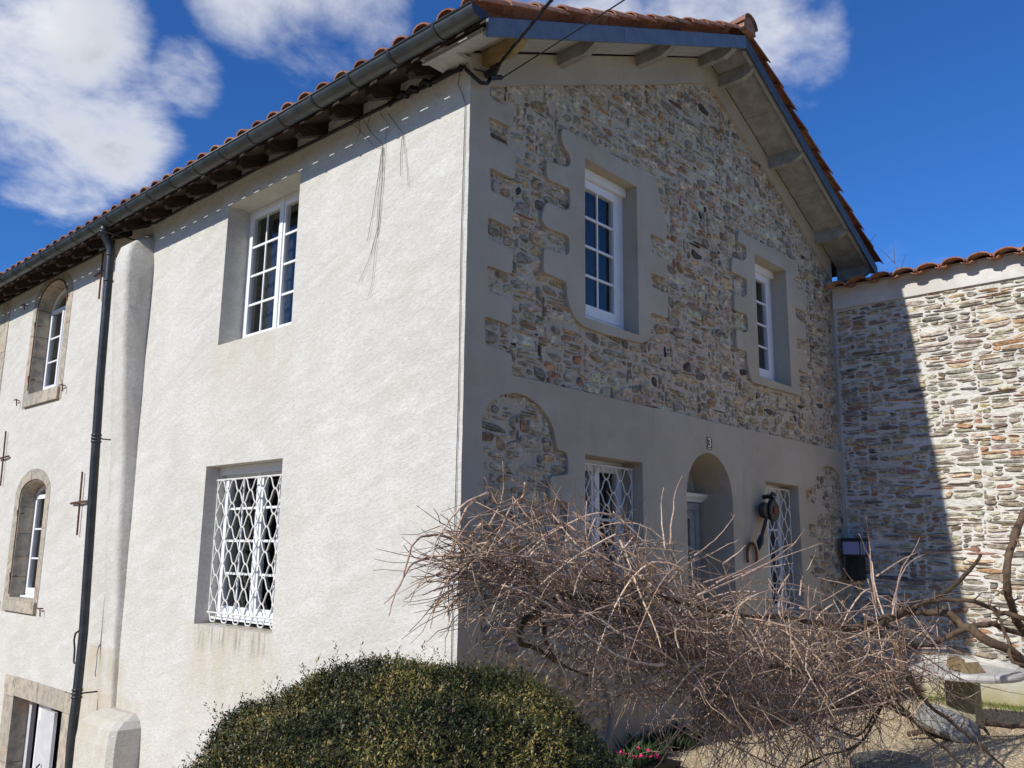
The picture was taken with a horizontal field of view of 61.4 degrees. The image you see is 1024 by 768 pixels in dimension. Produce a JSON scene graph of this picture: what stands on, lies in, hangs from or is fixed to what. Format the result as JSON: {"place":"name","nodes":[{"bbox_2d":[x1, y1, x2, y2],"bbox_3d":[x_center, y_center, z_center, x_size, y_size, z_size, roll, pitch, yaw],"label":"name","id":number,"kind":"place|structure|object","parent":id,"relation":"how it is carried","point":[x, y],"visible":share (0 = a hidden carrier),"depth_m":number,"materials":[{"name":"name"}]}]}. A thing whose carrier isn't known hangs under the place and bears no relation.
{"place":"outdoors","nodes":[
{"label":"outdoors","id":0,"kind":"place"},
{"bbox_2d":[0,0,1023,282],"label":"sky","id":1,"kind":"structure","parent":0,"point":[915,108],"materials":[{"name":"blue"}]},
{"bbox_2d":[662,691,1023,767],"bbox_3d":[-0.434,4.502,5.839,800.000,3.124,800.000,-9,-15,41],"label":"ground","id":2,"kind":"structure","parent":0,"point":[1002,755],"depth_m":8.07,"materials":[{"name":"beige gravel"}]},
{"bbox_2d":[172,640,637,767],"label":"clipped bush","id":3,"kind":"object","parent":2,"relation":"on","point":[408,713],"visible":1,"depth_m":3.28,"materials":[{"name":"green plant"}]},
{"bbox_2d":[0,0,882,767],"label":"stone house","id":4,"kind":"structure","parent":2,"relation":"on","point":[238,428],"depth_m":8.98,"materials":[{"name":"paint"}]},
{"bbox_2d":[20,486,45,597],"bbox_3d":[-6.788,2.256,12.477,0.940,1.634,0.140,-9,-15,41],"label":"arched window","id":5,"kind":"structure","parent":4,"relation":"in","point":[29,591],"depth_m":12.71,"materials":[{"name":"white paint"}]},
{"bbox_2d":[22,701,61,767],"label":"window","id":6,"kind":"structure","parent":4,"relation":"in","point":[47,722],"depth_m":11.36,"materials":[{"name":"grey paint"}]},
{"bbox_2d":[43,288,66,389],"bbox_3d":[-6.843,-0.689,13.149,1.130,1.658,0.098,-9,-15,41],"label":"arched window","id":7,"kind":"structure","parent":4,"relation":"in","point":[56,310],"depth_m":13.39,"materials":[{"name":"white paint"}]},
{"bbox_2d":[210,461,282,625],"bbox_3d":[-2.541,1.614,8.798,1.450,1.577,0.273,-9,-15,41],"label":"window","id":8,"kind":"structure","parent":4,"relation":"in","point":[272,468],"depth_m":8.96,"materials":[{"name":"white paint"}]},
{"bbox_2d":[0,64,502,304],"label":"eave cable","id":9,"kind":"object","parent":4,"relation":"attached to","point":[424,84],"visible":0.95,"depth_m":8.18,"materials":[{"name":"black plastic"}]},
{"bbox_2d":[503,0,624,77],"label":"telephone wire","id":10,"kind":"object","parent":9,"relation":"attached to","point":[565,37],"visible":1,"depth_m":6.55,"materials":[{"name":"black"}]},
{"bbox_2d":[241,190,299,338],"bbox_3d":[-2.462,-1.261,9.373,1.410,1.602,0.268,-9,-15,41],"label":"window","id":11,"kind":"structure","parent":4,"relation":"in","point":[281,216],"depth_m":9.59,"materials":[{"name":"white paint"}]},
{"bbox_2d":[352,113,407,296],"bbox_3d":[-1.235,-1.683,7.829,0.893,1.852,0.012,-9,-15,41],"label":"dry creeper","id":12,"kind":"object","parent":4,"relation":"attached to","point":[382,175],"visible":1,"depth_m":7.83,"materials":[{"name":"brown plant"}]},
{"bbox_2d":[451,72,465,660],"bbox_3d":[-0.452,0.090,6.731,0.088,5.570,0.011,-5,-12,26],"label":"corner wire","id":13,"kind":"object","parent":4,"relation":"attached to","point":[459,344],"visible":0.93,"depth_m":6.80,"materials":[{"name":"grey"}]},
{"bbox_2d":[489,0,552,75],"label":"service cable","id":14,"kind":"object","parent":4,"relation":"attached to","point":[494,68],"visible":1,"depth_m":6.67,"materials":[{"name":"black plastic"}]},
{"bbox_2d":[585,459,623,634],"bbox_3d":[0.728,1.519,8.139,0.268,1.595,0.920,-9,-15,41],"label":"window","id":15,"kind":"structure","parent":4,"relation":"in","point":[598,477],"depth_m":8.37,"materials":[{"name":"white paint"}]},
{"bbox_2d":[585,168,625,329],"bbox_3d":[0.805,-1.310,8.642,0.268,1.582,0.880,-9,-15,41],"label":"window","id":16,"kind":"structure","parent":4,"relation":"in","point":[604,230],"depth_m":8.82,"materials":[{"name":"white paint"}]},
{"bbox_2d":[687,492,707,714],"bbox_3d":[1.849,2.383,9.342,0.160,2.400,0.970,-9,-15,41],"label":"front door","id":17,"kind":"structure","parent":4,"relation":"in","point":[692,508],"depth_m":9.72,"materials":[{"name":"white wood"}]},
{"bbox_2d":[706,437,711,449],"bbox_3d":[2.160,0.649,9.420,0.009,0.136,0.110,-9,-15,41],"label":"house number plate","id":18,"kind":"object","parent":4,"relation":"attached to","point":[709,443],"visible":1,"depth_m":9.42,"materials":[{"name":"grey metal"}]},
{"bbox_2d":[755,264,774,380],"bbox_3d":[3.120,-0.772,11.191,0.268,1.572,0.890,-9,-15,41],"label":"window","id":19,"kind":"structure","parent":4,"relation":"in","point":[763,276],"depth_m":11.37,"materials":[{"name":"white paint"}]},
{"bbox_2d":[756,492,778,549],"bbox_3d":[2.930,1.583,9.990,0.179,0.679,0.494,-9,-15,41],"label":"iron pulley","id":20,"kind":"object","parent":4,"relation":"attached to","point":[769,509],"visible":1,"depth_m":9.98,"materials":[{"name":"black metal"}]},
{"bbox_2d":[746,542,757,562],"bbox_3d":[2.724,1.911,9.785,0.034,0.234,0.261,-9,-15,41],"label":"iron hoop","id":21,"kind":"object","parent":20,"relation":"hanging from","point":[747,551],"visible":0.96,"depth_m":9.77,"materials":[{"name":"brown metal"}]},
{"bbox_2d":[766,485,789,613],"bbox_3d":[3.146,2.038,10.648,0.140,1.589,0.905,-9,-15,41],"label":"window","id":22,"kind":"structure","parent":4,"relation":"in","point":[778,498],"depth_m":10.87,"materials":[{"name":"white paint"}]},
{"bbox_2d":[613,728,675,757],"bbox_3d":[1.173,3.184,7.573,0.430,0.237,0.708,-9,-15,41],"label":"border plant","id":23,"kind":"object","parent":2,"relation":"on","point":[652,741],"visible":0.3,"depth_m":7.54,"materials":[{"name":"green plant"}]},
{"bbox_2d":[610,742,680,767],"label":"flower trough","id":24,"kind":"object","parent":2,"relation":"on","point":[647,759],"visible":0.84,"depth_m":7.05,"materials":[{"name":"black plastic"}]},
{"bbox_2d":[645,717,708,751],"bbox_3d":[1.550,3.264,8.012,0.512,0.243,0.778,-9,-15,41],"label":"border plant","id":25,"kind":"object","parent":2,"relation":"on","point":[680,744],"visible":0.56,"depth_m":7.88,"materials":[{"name":"green plant"}]},
{"bbox_2d":[373,461,1023,767],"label":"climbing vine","id":26,"kind":"object","parent":2,"relation":"on","point":[626,589],"visible":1,"depth_m":5.51,"materials":[{"name":"brown plant"}]},
{"bbox_2d":[801,695,846,755],"bbox_3d":[2.950,3.171,8.033,0.252,0.437,0.586,6,-12,-24],"label":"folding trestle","id":27,"kind":"object","parent":2,"relation":"on","point":[831,725],"visible":0.17,"depth_m":8.00,"materials":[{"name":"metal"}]},
{"bbox_2d":[849,750,920,767],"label":"flagstone","id":28,"kind":"object","parent":2,"relation":"on","point":[909,761],"visible":0.84,"depth_m":7.39,"materials":[{"name":"grey stone"}]},
{"bbox_2d":[825,245,1023,705],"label":"yard wall","id":29,"kind":"structure","parent":2,"relation":"on","point":[930,361],"depth_m":11.33,"materials":[{"name":"stone"}]},
{"bbox_2d":[840,538,868,580],"bbox_3d":[4.641,2.365,11.636,0.275,0.555,0.315,-9,-15,41],"label":"mailbox","id":30,"kind":"object","parent":29,"relation":"attached to","point":[855,567],"depth_m":11.57,"materials":[{"name":"black metal"}]},
{"bbox_2d":[915,703,980,742],"bbox_3d":[4.311,3.384,8.532,0.581,0.419,0.582,-9,-15,41],"label":"stone drum","id":31,"kind":"object","parent":2,"relation":"on","point":[955,733],"visible":0.55,"depth_m":8.31,"materials":[{"name":"grey stone"}]},
{"bbox_2d":[907,721,1023,736],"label":"fallen branch","id":32,"kind":"object","parent":2,"relation":"on","point":[1002,725],"visible":0.68,"depth_m":8.48,"materials":[{"name":"wood"}]},
{"bbox_2d":[909,663,1023,721],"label":"stone table","id":33,"kind":"object","parent":2,"relation":"on","point":[992,674],"visible":0.61,"depth_m":9.13,"materials":[{"name":"stone"}]},
{"bbox_2d":[946,656,964,670],"bbox_3d":[4.676,2.941,9.069,0.130,0.120,0.320,-2,-11,14],"label":"split log","id":34,"kind":"object","parent":33,"relation":"on","point":[955,662],"visible":0.79,"depth_m":8.94,"materials":[{"name":"brown wood"}]},
{"bbox_2d":[961,662,985,673],"bbox_3d":[4.734,2.912,8.845,0.240,0.100,0.100,6,-12,-24],"label":"split log","id":35,"kind":"object","parent":33,"relation":"on","point":[974,667],"visible":0.91,"depth_m":8.83,"materials":[{"name":"brown wood"}]},
{"bbox_2d":[915,695,1023,712],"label":"wall foot grass","id":36,"kind":"structure","parent":2,"relation":"on","point":[1001,705],"depth_m":10.25,"materials":[{"name":"green plant"}]},
{"bbox_2d":[867,235,905,276],"bbox_3d":[7.702,1.143,17.263,2.219,8.532,2.363,-9,-15,41],"label":"bare tree","id":37,"kind":"object","parent":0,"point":[890,258],"visible":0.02,"depth_m":16.86,"materials":[{"name":"brown plant"}]}
]}

